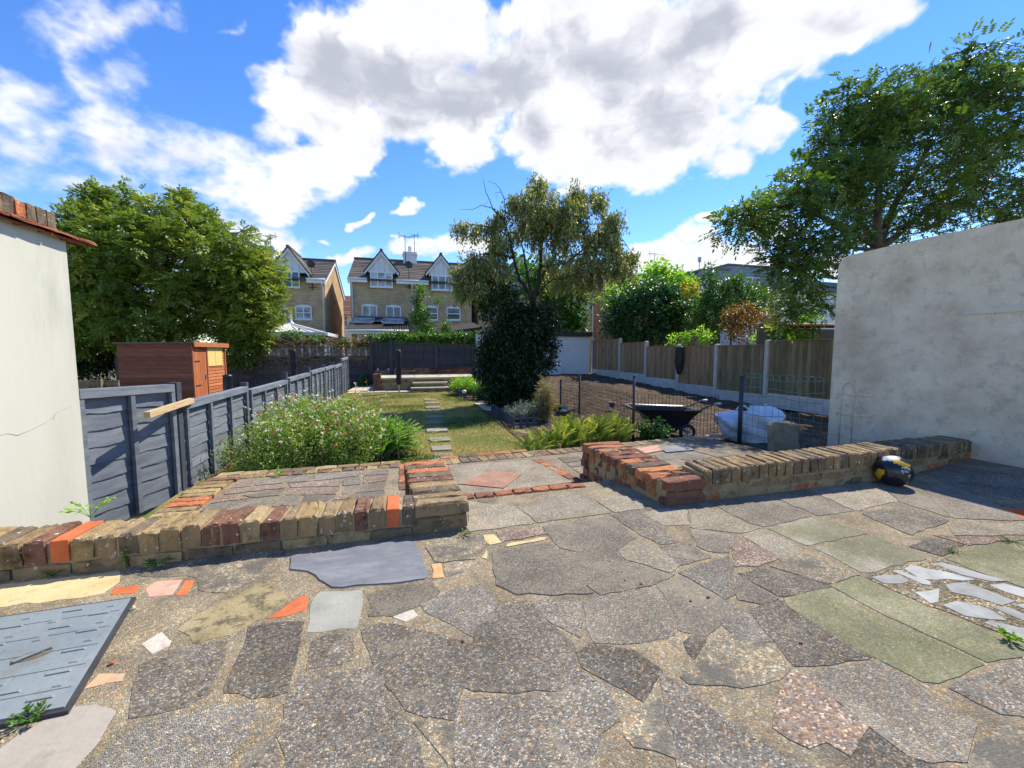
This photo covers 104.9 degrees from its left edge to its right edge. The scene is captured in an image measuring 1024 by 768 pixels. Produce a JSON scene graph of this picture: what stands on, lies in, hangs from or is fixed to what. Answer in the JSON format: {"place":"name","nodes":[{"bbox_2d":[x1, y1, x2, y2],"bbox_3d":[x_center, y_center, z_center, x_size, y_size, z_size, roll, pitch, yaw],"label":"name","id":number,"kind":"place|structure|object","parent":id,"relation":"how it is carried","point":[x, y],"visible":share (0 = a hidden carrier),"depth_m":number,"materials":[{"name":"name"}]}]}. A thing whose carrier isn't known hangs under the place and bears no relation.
{"place":"outdoors","nodes":[
{"label":"outdoors","id":0,"kind":"place"},
{"bbox_2d":[124,506,157,520],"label":"neighbour yard","id":1,"kind":"structure","parent":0,"point":[139,515],"depth_m":3.65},
{"bbox_2d":[78,380,119,388],"bbox_3d":[-10.356,0.372,8.682,2.772,0.904,0.150,-1,5,-15],"label":"fence","id":2,"kind":"object","parent":1,"relation":"on","point":[96,384],"visible":0.18,"depth_m":8.91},
{"bbox_2d":[79,384,181,522],"bbox_3d":[-3.216,0.506,3.294,0.090,1.476,0.929,0,4,-2],"label":"garden fence","id":3,"kind":"object","parent":1,"relation":"on","point":[132,459],"visible":0.8,"depth_m":3.29,"materials":[{"name":"wood"}]},
{"bbox_2d":[222,374,232,390],"bbox_3d":[-7.897,0.184,10.948,0.237,0.925,0.234,-1,5,-15],"label":"water butt","id":4,"kind":"object","parent":1,"relation":"on","point":[227,382],"visible":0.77,"depth_m":10.84,"materials":[{"name":"black plastic"}]},
{"bbox_2d":[167,348,348,490],"bbox_3d":[-4.605,-0.056,9.045,0.102,1.700,10.895,-1,5,-15],"label":"garden fence","id":5,"kind":"object","parent":1,"relation":"on","point":[206,424],"visible":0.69,"depth_m":4.84,"materials":[{"name":"wood"}]},
{"bbox_2d":[143,398,194,417],"bbox_3d":[-3.114,0.210,3.599,0.045,0.083,0.763,-1,5,-17],"label":"timber batten","id":6,"kind":"object","parent":5,"relation":"on","point":[165,408],"visible":1,"depth_m":3.51,"materials":[{"name":"brown wood"}]},
{"bbox_2d":[290,349,296,375],"bbox_3d":[-7.585,-0.414,13.699,0.215,1.596,0.217,-1,5,-15],"label":"fence post","id":7,"kind":"object","parent":1,"relation":"on","point":[293,357],"visible":0.98,"depth_m":13.60,"materials":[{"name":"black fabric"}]},
{"bbox_2d":[112,342,228,399],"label":"shed","id":8,"kind":"structure","parent":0,"point":[197,369],"depth_m":10.97,"materials":[{"name":"brown wood"}]},
{"bbox_2d":[193,347,207,396],"bbox_3d":[-9.108,-0.266,11.512,0.055,1.634,0.740,-1,5,-15],"label":"door","id":9,"kind":"structure","parent":8,"relation":"in","point":[199,352],"depth_m":11.52,"materials":[{"name":"orange wood"}]},
{"bbox_2d":[143,391,540,518],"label":"lawn","id":10,"kind":"structure","parent":0,"point":[166,503],"depth_m":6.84,"materials":[{"name":"green plant"}]},
{"bbox_2d":[206,380,391,472],"bbox_3d":[-2.518,0.516,5.092,1.916,1.093,2.390,-1,5,-15],"label":"flowering sage","id":11,"kind":"object","parent":10,"relation":"on","point":[330,421],"visible":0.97,"depth_m":4.48,"materials":[{"name":"green plant"}]},
{"bbox_2d":[324,415,443,461],"bbox_3d":[-1.690,0.648,5.162,1.377,0.526,1.140,-4,6,-44],"label":"box honeysuckle","id":12,"kind":"object","parent":10,"relation":"on","point":[399,436],"visible":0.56,"depth_m":5.00,"materials":[{"name":"green plant"}]},
{"bbox_2d":[395,350,401,393],"bbox_3d":[-3.795,-0.390,13.181,0.199,1.522,0.200,-1,5,-15],"label":"rotary dryer","id":13,"kind":"object","parent":10,"relation":"on","point":[398,367],"visible":0.98,"depth_m":13.10,"materials":[{"name":"black fabric"}]},
{"bbox_2d":[426,428,447,433],"bbox_3d":[-1.308,0.830,6.882,0.386,0.072,0.302,-1,5,-15],"label":"stepping stone","id":14,"kind":"object","parent":10,"relation":"on","point":[431,430],"visible":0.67,"depth_m":6.78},
{"bbox_2d":[429,437,450,441],"bbox_3d":[-1.122,0.889,6.130,0.342,0.072,0.304,-1,5,-15],"label":"stepping stone","id":15,"kind":"object","parent":10,"relation":"on","point":[447,439],"visible":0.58,"depth_m":6.08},
{"bbox_2d":[431,445,451,451],"bbox_3d":[-0.994,0.933,5.563,0.306,0.072,0.300,-1,5,-15],"label":"stepping stone","id":16,"kind":"object","parent":10,"relation":"on","point":[439,448],"visible":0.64,"depth_m":5.50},
{"bbox_2d":[447,383,481,399],"bbox_3d":[-1.804,0.238,12.793,0.742,0.289,3.663,-3,5,-29],"label":"picket edging","id":17,"kind":"object","parent":10,"relation":"on","point":[460,393],"visible":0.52,"depth_m":11.78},
{"bbox_2d":[475,403,490,410],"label":"paving slab","id":18,"kind":"structure","parent":10,"relation":"on","point":[484,407],"depth_m":9.74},
{"bbox_2d":[491,404,536,428],"bbox_3d":[-0.003,0.623,7.876,0.448,0.290,1.736,-1,5,-17],"label":"picket edging","id":19,"kind":"object","parent":10,"relation":"on","point":[510,419],"visible":0.84,"depth_m":7.14,"materials":[{"name":"wood"}]},
{"bbox_2d":[501,428,562,450],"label":"fern","id":20,"kind":"object","parent":10,"relation":"on","point":[531,444],"visible":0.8,"depth_m":5.11,"materials":[{"name":"green plant"}]},
{"bbox_2d":[463,394,613,449],"bbox_3d":[-0.095,0.578,9.659,1.400,0.030,9.400,-1,5,-15],"label":"flower bed","id":21,"kind":"object","parent":10,"relation":"on","point":[547,425],"visible":0.12,"depth_m":7.29,"materials":[{"name":"soil"}]},
{"bbox_2d":[448,375,481,394],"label":"rosemary shrub","id":22,"kind":"object","parent":21,"relation":"on","point":[465,384],"visible":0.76,"depth_m":12.61,"materials":[{"name":"green plant"}]},
{"bbox_2d":[474,383,487,399],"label":"leafy perennial","id":23,"kind":"object","parent":21,"relation":"on","point":[479,395],"visible":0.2,"depth_m":11.22,"materials":[{"name":"green plant"}]},
{"bbox_2d":[469,275,562,407],"bbox_3d":[0.124,-0.835,10.116,2.506,4.016,1.940,-1,5,-15],"label":"evergreen bush","id":24,"kind":"object","parent":21,"relation":"on","point":[502,349],"visible":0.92,"depth_m":9.75,"materials":[{"name":"green plant"}]},
{"bbox_2d":[504,400,542,420],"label":"lavender shrub","id":25,"kind":"object","parent":21,"relation":"on","point":[522,410],"visible":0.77,"depth_m":7.78,"materials":[{"name":"plant"}]},
{"bbox_2d":[532,375,556,421],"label":"grass tuft","id":26,"kind":"object","parent":21,"relation":"on","point":[545,407],"visible":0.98,"depth_m":7.62,"materials":[{"name":"plant"}]},
{"bbox_2d":[529,416,582,448],"bbox_3d":[0.615,0.693,5.325,0.682,0.492,0.574,3,5,33],"label":"fern","id":27,"kind":"object","parent":21,"relation":"on","point":[558,434],"visible":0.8,"depth_m":5.26,"materials":[{"name":"green plant"}]},
{"bbox_2d":[549,412,587,435],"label":"fern","id":28,"kind":"object","parent":21,"relation":"on","point":[561,417],"visible":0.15,"depth_m":6.17,"materials":[{"name":"green plant"}]},
{"bbox_2d":[560,415,601,446],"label":"fern","id":29,"kind":"object","parent":21,"relation":"on","point":[581,433],"visible":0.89,"depth_m":5.52,"materials":[{"name":"green plant"}]},
{"bbox_2d":[587,412,616,441],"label":"fern","id":30,"kind":"object","parent":21,"relation":"on","point":[606,435],"visible":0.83,"depth_m":5.67,"materials":[{"name":"green plant"}]},
{"bbox_2d":[600,411,638,442],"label":"fern","id":31,"kind":"object","parent":21,"relation":"on","point":[624,429],"visible":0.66,"depth_m":5.75,"materials":[{"name":"green plant"}]},
{"bbox_2d":[347,386,459,393],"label":"path","id":32,"kind":"structure","parent":0,"point":[361,389],"depth_m":13.74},
{"bbox_2d":[357,374,369,386],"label":"ivy plant","id":33,"kind":"object","parent":32,"relation":"on","point":[362,380],"visible":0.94,"depth_m":15.69,"materials":[{"name":"green plant"}]},
{"bbox_2d":[411,377,449,391],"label":"garden steps","id":34,"kind":"structure","parent":32,"relation":"on","point":[426,384],"depth_m":13.96,"materials":[{"name":"concrete"}]},
{"bbox_2d":[77,359,825,415],"bbox_3d":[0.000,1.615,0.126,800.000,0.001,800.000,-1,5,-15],"label":"ground","id":35,"kind":"structure","parent":0,"point":[113,378],"depth_m":24.33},
{"bbox_2d":[0,192,96,527],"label":"house wall","id":36,"kind":"structure","parent":35,"relation":"on","point":[42,472],"depth_m":2.51,"materials":[{"name":"paint"}]},
{"bbox_2d":[76,329,147,380],"bbox_3d":[-15.705,-1.235,15.068,4.328,3.326,2.670,-1,5,-15],"label":"laurel hedge","id":37,"kind":"object","parent":35,"relation":"on","point":[96,369],"visible":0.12,"depth_m":14.64,"materials":[{"name":"green plant"}]},
{"bbox_2d":[48,174,300,372],"bbox_3d":[-12.771,-3.629,15.021,8.600,8.106,6.985,-1,5,-15],"label":"ash tree","id":38,"kind":"object","parent":35,"relation":"on","point":[117,271],"visible":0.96,"depth_m":13.52,"materials":[{"name":"green plant"}]},
{"bbox_2d":[115,356,372,389],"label":"block wall","id":39,"kind":"structure","parent":35,"relation":"on","point":[263,374],"depth_m":15.35,"materials":[{"name":"concrete"}]},
{"bbox_2d":[229,328,378,371],"bbox_3d":[-8.270,-1.307,15.628,5.977,1.862,0.914,-1,5,-15],"label":"bare vine","id":40,"kind":"object","parent":39,"relation":"on","point":[320,343],"visible":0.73,"depth_m":15.57,"materials":[{"name":"plant"}]},
{"bbox_2d":[258,234,344,355],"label":"terraced house","id":41,"kind":"structure","parent":35,"relation":"on","point":[317,297],"depth_m":24.45,"materials":[{"name":"beige brick"}]},
{"bbox_2d":[277,270,300,288],"bbox_3d":[-13.580,-6.316,23.787,1.442,1.019,0.110,-1,5,-15],"label":"window","id":42,"kind":"structure","parent":41,"relation":"in","point":[296,274],"depth_m":23.87,"materials":[{"name":"white plastic"}]},
{"bbox_2d":[295,305,312,320],"bbox_3d":[-12.848,-4.405,24.251,1.006,0.954,0.110,-1,5,-15],"label":"window","id":43,"kind":"structure","parent":41,"relation":"in","point":[303,312],"depth_m":24.25,"materials":[{"name":"white plastic"}]},
{"bbox_2d":[266,314,342,355],"bbox_3d":[-11.346,-1.349,21.757,3.117,5.097,5.040,-1,5,-15],"label":"conservatory","id":44,"kind":"object","parent":35,"relation":"on","point":[308,331],"visible":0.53,"depth_m":19.81,"materials":[{"name":"white plastic"}]},
{"bbox_2d":[343,296,351,355],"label":"white house","id":45,"kind":"structure","parent":35,"relation":"on","point":[347,309],"depth_m":35.27,"materials":[{"name":"paint"}]},
{"bbox_2d":[350,365,371,387],"bbox_3d":[-6.112,-0.297,15.970,0.810,0.902,0.040,-1,5,-15],"label":"board screen","id":46,"kind":"object","parent":35,"relation":"on","point":[357,371],"visible":0.61,"depth_m":15.92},
{"bbox_2d":[345,316,408,373],"bbox_3d":[-7.997,-1.596,23.915,3.397,5.252,3.636,-1,5,-15],"label":"extension","id":47,"kind":"object","parent":35,"relation":"on","point":[360,326],"visible":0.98,"depth_m":22.90,"materials":[{"name":"grey brick"}]},
{"bbox_2d":[357,334,395,373],"bbox_3d":[-7.724,-0.969,22.644,2.171,3.920,0.110,-1,5,-15],"label":"window","id":48,"kind":"structure","parent":47,"relation":"in","point":[359,338],"depth_m":22.47,"materials":[{"name":"white glass"}]},
{"bbox_2d":[347,232,471,369],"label":"terraced house","id":49,"kind":"structure","parent":35,"relation":"on","point":[381,283],"depth_m":25.77,"materials":[{"name":"beige brick"}]},
{"bbox_2d":[362,304,376,315],"bbox_3d":[-9.122,-4.649,25.204,1.019,0.950,0.110,-1,5,-15],"label":"window","id":50,"kind":"structure","parent":49,"relation":"in","point":[367,309],"depth_m":25.20,"materials":[{"name":"white plastic"}]},
{"bbox_2d":[370,271,393,288],"bbox_3d":[-8.331,-6.646,25.130,1.445,1.017,0.110,-1,5,-15],"label":"window","id":51,"kind":"structure","parent":49,"relation":"in","point":[373,274],"depth_m":25.13,"materials":[{"name":"white plastic"}]},
{"bbox_2d":[386,305,400,316],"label":"window","id":52,"kind":"structure","parent":49,"relation":"in","point":[391,310],"depth_m":25.57,"materials":[{"name":"white plastic"}]},
{"bbox_2d":[424,305,438,320],"bbox_3d":[-5.397,-4.715,26.170,1.000,0.997,0.110,-1,5,-15],"label":"window","id":53,"kind":"structure","parent":49,"relation":"in","point":[433,309],"depth_m":26.22,"materials":[{"name":"white plastic"}]},
{"bbox_2d":[431,275,451,290],"bbox_3d":[-4.645,-6.673,26.089,1.437,1.003,0.110,-1,5,-15],"label":"window","id":54,"kind":"structure","parent":49,"relation":"in","point":[435,286],"depth_m":26.08,"materials":[{"name":"white plastic"}]},
{"bbox_2d":[446,306,460,320],"bbox_3d":[-3.946,-4.750,26.546,1.004,0.980,0.110,-1,5,-15],"label":"window","id":55,"kind":"structure","parent":49,"relation":"in","point":[454,315],"depth_m":26.56,"materials":[{"name":"white plastic"}]},
{"bbox_2d":[405,283,438,373],"bbox_3d":[-4.441,-2.293,19.423,1.617,5.343,1.362,-1,5,-15],"label":"sapling","id":56,"kind":"object","parent":35,"relation":"on","point":[424,315],"visible":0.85,"depth_m":19.17,"materials":[{"name":"green plant"}]},
{"bbox_2d":[373,373,475,390],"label":"raised terrace","id":57,"kind":"structure","parent":35,"relation":"on","point":[384,381],"depth_m":14.09,"materials":[{"name":"brick"}]},
{"bbox_2d":[369,336,474,384],"bbox_3d":[-3.683,-0.976,16.449,4.276,1.980,0.164,-1,5,-15],"label":"back fence","id":58,"kind":"object","parent":57,"relation":"on","point":[436,356],"visible":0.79,"depth_m":16.41,"materials":[{"name":"grey wood"}]},
{"bbox_2d":[365,329,487,344],"bbox_3d":[-3.558,-1.964,16.907,5.412,0.909,1.014,-1,5,-15],"label":"climbing vine","id":59,"kind":"object","parent":58,"relation":"attached to","point":[461,337],"visible":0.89,"depth_m":16.73,"materials":[{"name":"green plant"}]},
{"bbox_2d":[431,296,453,373],"bbox_3d":[-3.337,-2.050,19.740,1.395,4.811,0.882,-1,5,-15],"label":"sapling","id":60,"kind":"object","parent":35,"relation":"on","point":[444,327],"visible":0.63,"depth_m":19.59,"materials":[{"name":"green plant"}]},
{"bbox_2d":[429,323,480,373],"bbox_3d":[-3.501,-1.286,22.824,2.989,4.804,3.000,-1,5,-15],"label":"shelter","id":61,"kind":"object","parent":35,"relation":"on","point":[468,327],"visible":0.12,"depth_m":22.41,"materials":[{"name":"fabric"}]},
{"bbox_2d":[147,436,774,518],"bbox_3d":[0.631,0.990,3.911,6.655,0.617,1.857,-1,5,-15],"label":"landing","id":62,"kind":"object","parent":35,"relation":"on","point":[520,471],"visible":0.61,"depth_m":3.53,"materials":[{"name":"stone"}]},
{"bbox_2d":[472,247,593,372],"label":"terraced house","id":63,"kind":"structure","parent":35,"relation":"on","point":[477,322],"depth_m":28.70,"materials":[{"name":"beige brick"}]},
{"bbox_2d":[488,332,592,374],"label":"outbuilding","id":64,"kind":"structure","parent":35,"relation":"on","point":[573,356],"depth_m":19.04,"materials":[{"name":"white paint"}]},
{"bbox_2d":[593,253,667,341],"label":"brick house","id":65,"kind":"structure","parent":35,"relation":"on","point":[597,309],"depth_m":33.78,"materials":[{"name":"brick"}]},
{"bbox_2d":[650,257,779,346],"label":"clad house","id":66,"kind":"structure","parent":35,"relation":"on","point":[726,268],"depth_m":31.38,"materials":[{"name":"white paint"}]},
{"bbox_2d":[744,277,759,285],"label":"window","id":67,"kind":"structure","parent":66,"relation":"in","point":[752,278],"depth_m":31.93,"materials":[{"name":"white plastic"}]},
{"bbox_2d":[827,218,1023,467],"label":"boundary wall","id":68,"kind":"structure","parent":35,"relation":"on","point":[928,336],"depth_m":3.99,"materials":[{"name":"paint"}]},
{"bbox_2d":[0,0,924,276],"bbox_3d":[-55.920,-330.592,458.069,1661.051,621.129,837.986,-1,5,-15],"label":"cloud","id":69,"kind":"structure","parent":0,"point":[638,96],"depth_m":679.89,"materials":[{"name":"white"}]},
{"bbox_2d":[0,458,1023,767],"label":"patio","id":70,"kind":"structure","parent":0,"point":[876,598],"depth_m":1.37,"materials":[{"name":"beige stone"}]},
{"bbox_2d":[6,699,51,726],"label":"weed","id":71,"kind":"object","parent":70,"relation":"on","point":[28,710],"visible":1,"depth_m":1.07,"materials":[{"name":"green plant"}]},
{"bbox_2d":[0,597,135,728],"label":"inspection cover","id":72,"kind":"object","parent":70,"relation":"on","point":[54,656],"visible":0.99,"depth_m":1.30,"materials":[{"name":"metal"}]},
{"bbox_2d":[141,556,174,567],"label":"weed","id":73,"kind":"object","parent":70,"relation":"on","point":[153,561],"visible":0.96,"depth_m":1.84,"materials":[{"name":"green plant"}]},
{"bbox_2d":[0,460,468,581],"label":"garden wall","id":74,"kind":"structure","parent":70,"relation":"on","point":[433,499],"depth_m":1.98,"materials":[{"name":"brick"}]},
{"bbox_2d":[59,496,115,517],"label":"weed","id":75,"kind":"object","parent":74,"relation":"on","point":[107,500],"visible":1,"depth_m":2.30,"materials":[{"name":"green plant"}]},
{"bbox_2d":[580,435,971,506],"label":"garden wall","id":76,"kind":"structure","parent":70,"relation":"on","point":[667,484],"depth_m":2.93,"materials":[{"name":"brick"}]},
{"bbox_2d":[873,456,914,485],"bbox_3d":[2.887,0.657,2.976,0.226,0.226,0.228,-1,5,-15],"label":"football","id":77,"kind":"object","parent":70,"relation":"on","point":[894,470],"visible":1,"depth_m":2.91,"materials":[{"name":"black plastic"}]},
{"bbox_2d":[995,625,1022,641],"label":"grass tuft","id":78,"kind":"object","parent":70,"relation":"on","point":[1014,637],"visible":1,"depth_m":1.37,"materials":[{"name":"green plant"}]},
{"bbox_2d":[0,0,1023,349],"label":"sky","id":79,"kind":"structure","parent":0,"point":[186,67],"materials":[{"name":"blue"}]},
{"bbox_2d":[534,373,828,450],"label":"soil","id":80,"kind":"structure","parent":0,"point":[619,385],"depth_m":10.34,"materials":[{"name":"soil"}]},
{"bbox_2d":[475,334,520,373],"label":"garden wall","id":81,"kind":"structure","parent":80,"relation":"on","point":[476,338],"depth_m":17.10,"materials":[{"name":"concrete"}]},
{"bbox_2d":[446,171,640,399],"bbox_3d":[1.027,-2.537,10.668,5.634,6.107,2.125,-1,5,-15],"label":"weeping tree","id":82,"kind":"object","parent":80,"relation":"on","point":[541,222],"visible":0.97,"depth_m":10.32,"materials":[{"name":"green plant"}]},
{"bbox_2d":[553,403,566,409],"bbox_3d":[1.105,0.534,9.291,0.380,0.155,0.228,0,4,0],"label":"toy truck","id":83,"kind":"object","parent":80,"relation":"on","point":[561,406],"visible":0.77,"depth_m":9.20,"materials":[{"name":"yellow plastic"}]},
{"bbox_2d":[578,375,580,414],"bbox_3d":[1.522,0.329,8.897,0.053,1.056,0.053,-3,6,-37],"label":"fence post","id":84,"kind":"object","parent":80,"relation":"on","point":[579,395],"visible":0.88,"depth_m":8.88,"materials":[{"name":"metal"}]},
{"bbox_2d":[632,376,635,441],"bbox_3d":[1.953,0.472,6.317,0.056,1.214,0.048,1,5,8],"label":"fence post","id":85,"kind":"object","parent":80,"relation":"on","point":[633,411],"visible":0.88,"depth_m":6.30,"materials":[{"name":"metal"}]},
{"bbox_2d":[561,381,718,437],"bbox_3d":[1.772,0.405,7.645,1.168,0.740,3.882,-3,5,-33],"label":"fence","id":86,"kind":"object","parent":80,"relation":"on","point":[607,390],"visible":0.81,"depth_m":6.67,"materials":[{"name":"metal"}]},
{"bbox_2d":[634,415,673,440],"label":"snapdragon plant","id":87,"kind":"object","parent":80,"relation":"on","point":[646,430],"visible":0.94,"depth_m":6.00,"materials":[{"name":"green plant"}]},
{"bbox_2d":[621,399,720,436],"bbox_3d":[2.624,0.577,6.559,1.462,0.600,0.680,0,4,0],"label":"wheelbarrow","id":88,"kind":"object","parent":80,"relation":"on","point":[680,418],"visible":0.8,"depth_m":6.30,"materials":[{"name":"black plastic"}]},
{"bbox_2d":[591,338,833,415],"bbox_3d":[5.677,-0.597,12.892,0.120,2.301,13.621,-1,5,-15],"label":"boarded fence","id":89,"kind":"object","parent":80,"relation":"on","point":[718,370],"visible":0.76,"depth_m":10.93,"materials":[{"name":"wood"}]},
{"bbox_2d":[675,345,683,373],"bbox_3d":[5.515,-0.802,12.983,0.249,0.943,0.317,1,5,17],"label":"rotary dryer","id":90,"kind":"object","parent":89,"relation":"attached to","point":[679,355],"visible":1,"depth_m":12.88,"materials":[{"name":"black fabric"}]},
{"bbox_2d":[705,434,736,437],"bbox_3d":[3.352,0.830,6.254,0.496,0.050,0.160,2,5,24],"label":"board","id":91,"kind":"object","parent":80,"relation":"on","point":[716,436],"visible":0.64,"depth_m":6.24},
{"bbox_2d":[737,376,745,444],"bbox_3d":[3.435,0.487,5.914,0.077,1.228,0.077,1,5,8],"label":"fence post","id":92,"kind":"object","parent":80,"relation":"on","point":[740,411],"visible":0.88,"depth_m":5.89,"materials":[{"name":"metal"}]},
{"bbox_2d":[715,403,785,442],"bbox_3d":[3.774,0.608,6.284,0.964,0.567,0.705,0,4,3],"label":"rubble bag","id":93,"kind":"object","parent":80,"relation":"on","point":[727,421],"visible":0.63,"depth_m":6.05,"materials":[{"name":"plastic"}]},
{"bbox_2d":[766,421,799,451],"bbox_3d":[3.219,0.620,4.683,0.366,0.341,0.180,0,4,-1],"label":"stone slab","id":94,"kind":"object","parent":80,"relation":"on","point":[782,436],"depth_m":4.64,"materials":[{"name":"stone"}]},
{"bbox_2d":[741,373,824,448],"bbox_3d":[3.712,0.415,5.475,0.075,1.098,1.052,-3,5,-34],"label":"wire fence","id":95,"kind":"object","parent":80,"relation":"on","point":[814,403],"visible":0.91,"depth_m":5.42,"materials":[{"name":"metal"}]},
{"label":"neighbour ground","id":96,"kind":"structure","parent":0,"visible":0},
{"bbox_2d":[507,252,597,331],"bbox_3d":[1.861,-3.471,20.460,5.306,6.545,3.527,-1,5,-15],"label":"maple tree","id":97,"kind":"object","parent":96,"relation":"on","point":[573,319],"visible":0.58,"depth_m":20.05,"materials":[{"name":"green plant"}]},
{"bbox_2d":[537,284,572,331],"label":"conifer","id":98,"kind":"object","parent":96,"relation":"on","point":[556,324],"visible":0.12,"depth_m":20.94,"materials":[{"name":"green plant"}]},
{"bbox_2d":[593,256,701,345],"bbox_3d":[7.088,-3.476,20.757,5.855,6.524,3.620,-1,5,-15],"label":"maple tree","id":99,"kind":"object","parent":96,"relation":"on","point":[661,270],"visible":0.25,"depth_m":20.12,"materials":[{"name":"green plant"}]},
{"bbox_2d":[596,270,703,346],"bbox_3d":[6.276,-2.508,17.799,4.689,5.048,3.693,-1,5,-15],"label":"round tree","id":100,"kind":"object","parent":96,"relation":"on","point":[665,314],"visible":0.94,"depth_m":17.01,"materials":[{"name":"green plant"}]},
{"bbox_2d":[664,324,717,346],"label":"young shrub","id":101,"kind":"object","parent":96,"relation":"on","point":[704,340],"visible":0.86,"depth_m":13.72,"materials":[{"name":"green plant"}]},
{"bbox_2d":[677,277,707,345],"bbox_3d":[8.591,-2.647,19.189,2.042,5.085,2.127,-1,5,-15],"label":"golden shrub","id":102,"kind":"object","parent":96,"relation":"on","point":[693,291],"visible":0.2,"depth_m":18.54,"materials":[{"name":"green plant"}]},
{"bbox_2d":[681,260,787,344],"bbox_3d":[9.123,-2.407,16.062,5.058,5.105,2.838,-1,5,-15],"label":"hedge tree","id":103,"kind":"object","parent":96,"relation":"on","point":[710,301],"visible":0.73,"depth_m":15.45,"materials":[{"name":"green plant"}]},
{"bbox_2d":[716,299,786,344],"bbox_3d":[8.133,-1.240,13.332,2.552,3.197,1.685,-1,5,-15],"label":"copper shrub","id":104,"kind":"object","parent":96,"relation":"on","point":[737,314],"visible":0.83,"depth_m":13.09,"materials":[{"name":"orange plant"}]},
{"bbox_2d":[720,282,836,345],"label":"rendered house","id":105,"kind":"structure","parent":96,"relation":"on","point":[828,318],"depth_m":25.90,"materials":[{"name":"white paint"}]},
{"bbox_2d":[748,304,824,343],"bbox_3d":[8.397,-1.071,11.960,2.448,2.880,1.177,-1,5,-15],"label":"hop shrub","id":106,"kind":"object","parent":96,"relation":"on","point":[785,337],"visible":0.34,"depth_m":11.75,"materials":[{"name":"green plant"}]},
{"bbox_2d":[756,328,833,394],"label":"block wall","id":107,"kind":"structure","parent":96,"relation":"on","point":[762,339],"depth_m":11.75,"materials":[{"name":"concrete"}]},
{"bbox_2d":[770,323,834,339],"bbox_3d":[8.680,-0.643,11.593,2.559,2.174,1.060,-1,5,-15],"label":"trampoline","id":108,"kind":"object","parent":96,"relation":"on","point":[806,325],"visible":0.3,"depth_m":11.08,"materials":[{"name":"metal"}]},
{"bbox_2d":[697,15,1023,343],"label":"ash tree","id":109,"kind":"object","parent":96,"relation":"on","point":[886,127],"visible":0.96,"depth_m":8.16,"materials":[{"name":"green plant"}]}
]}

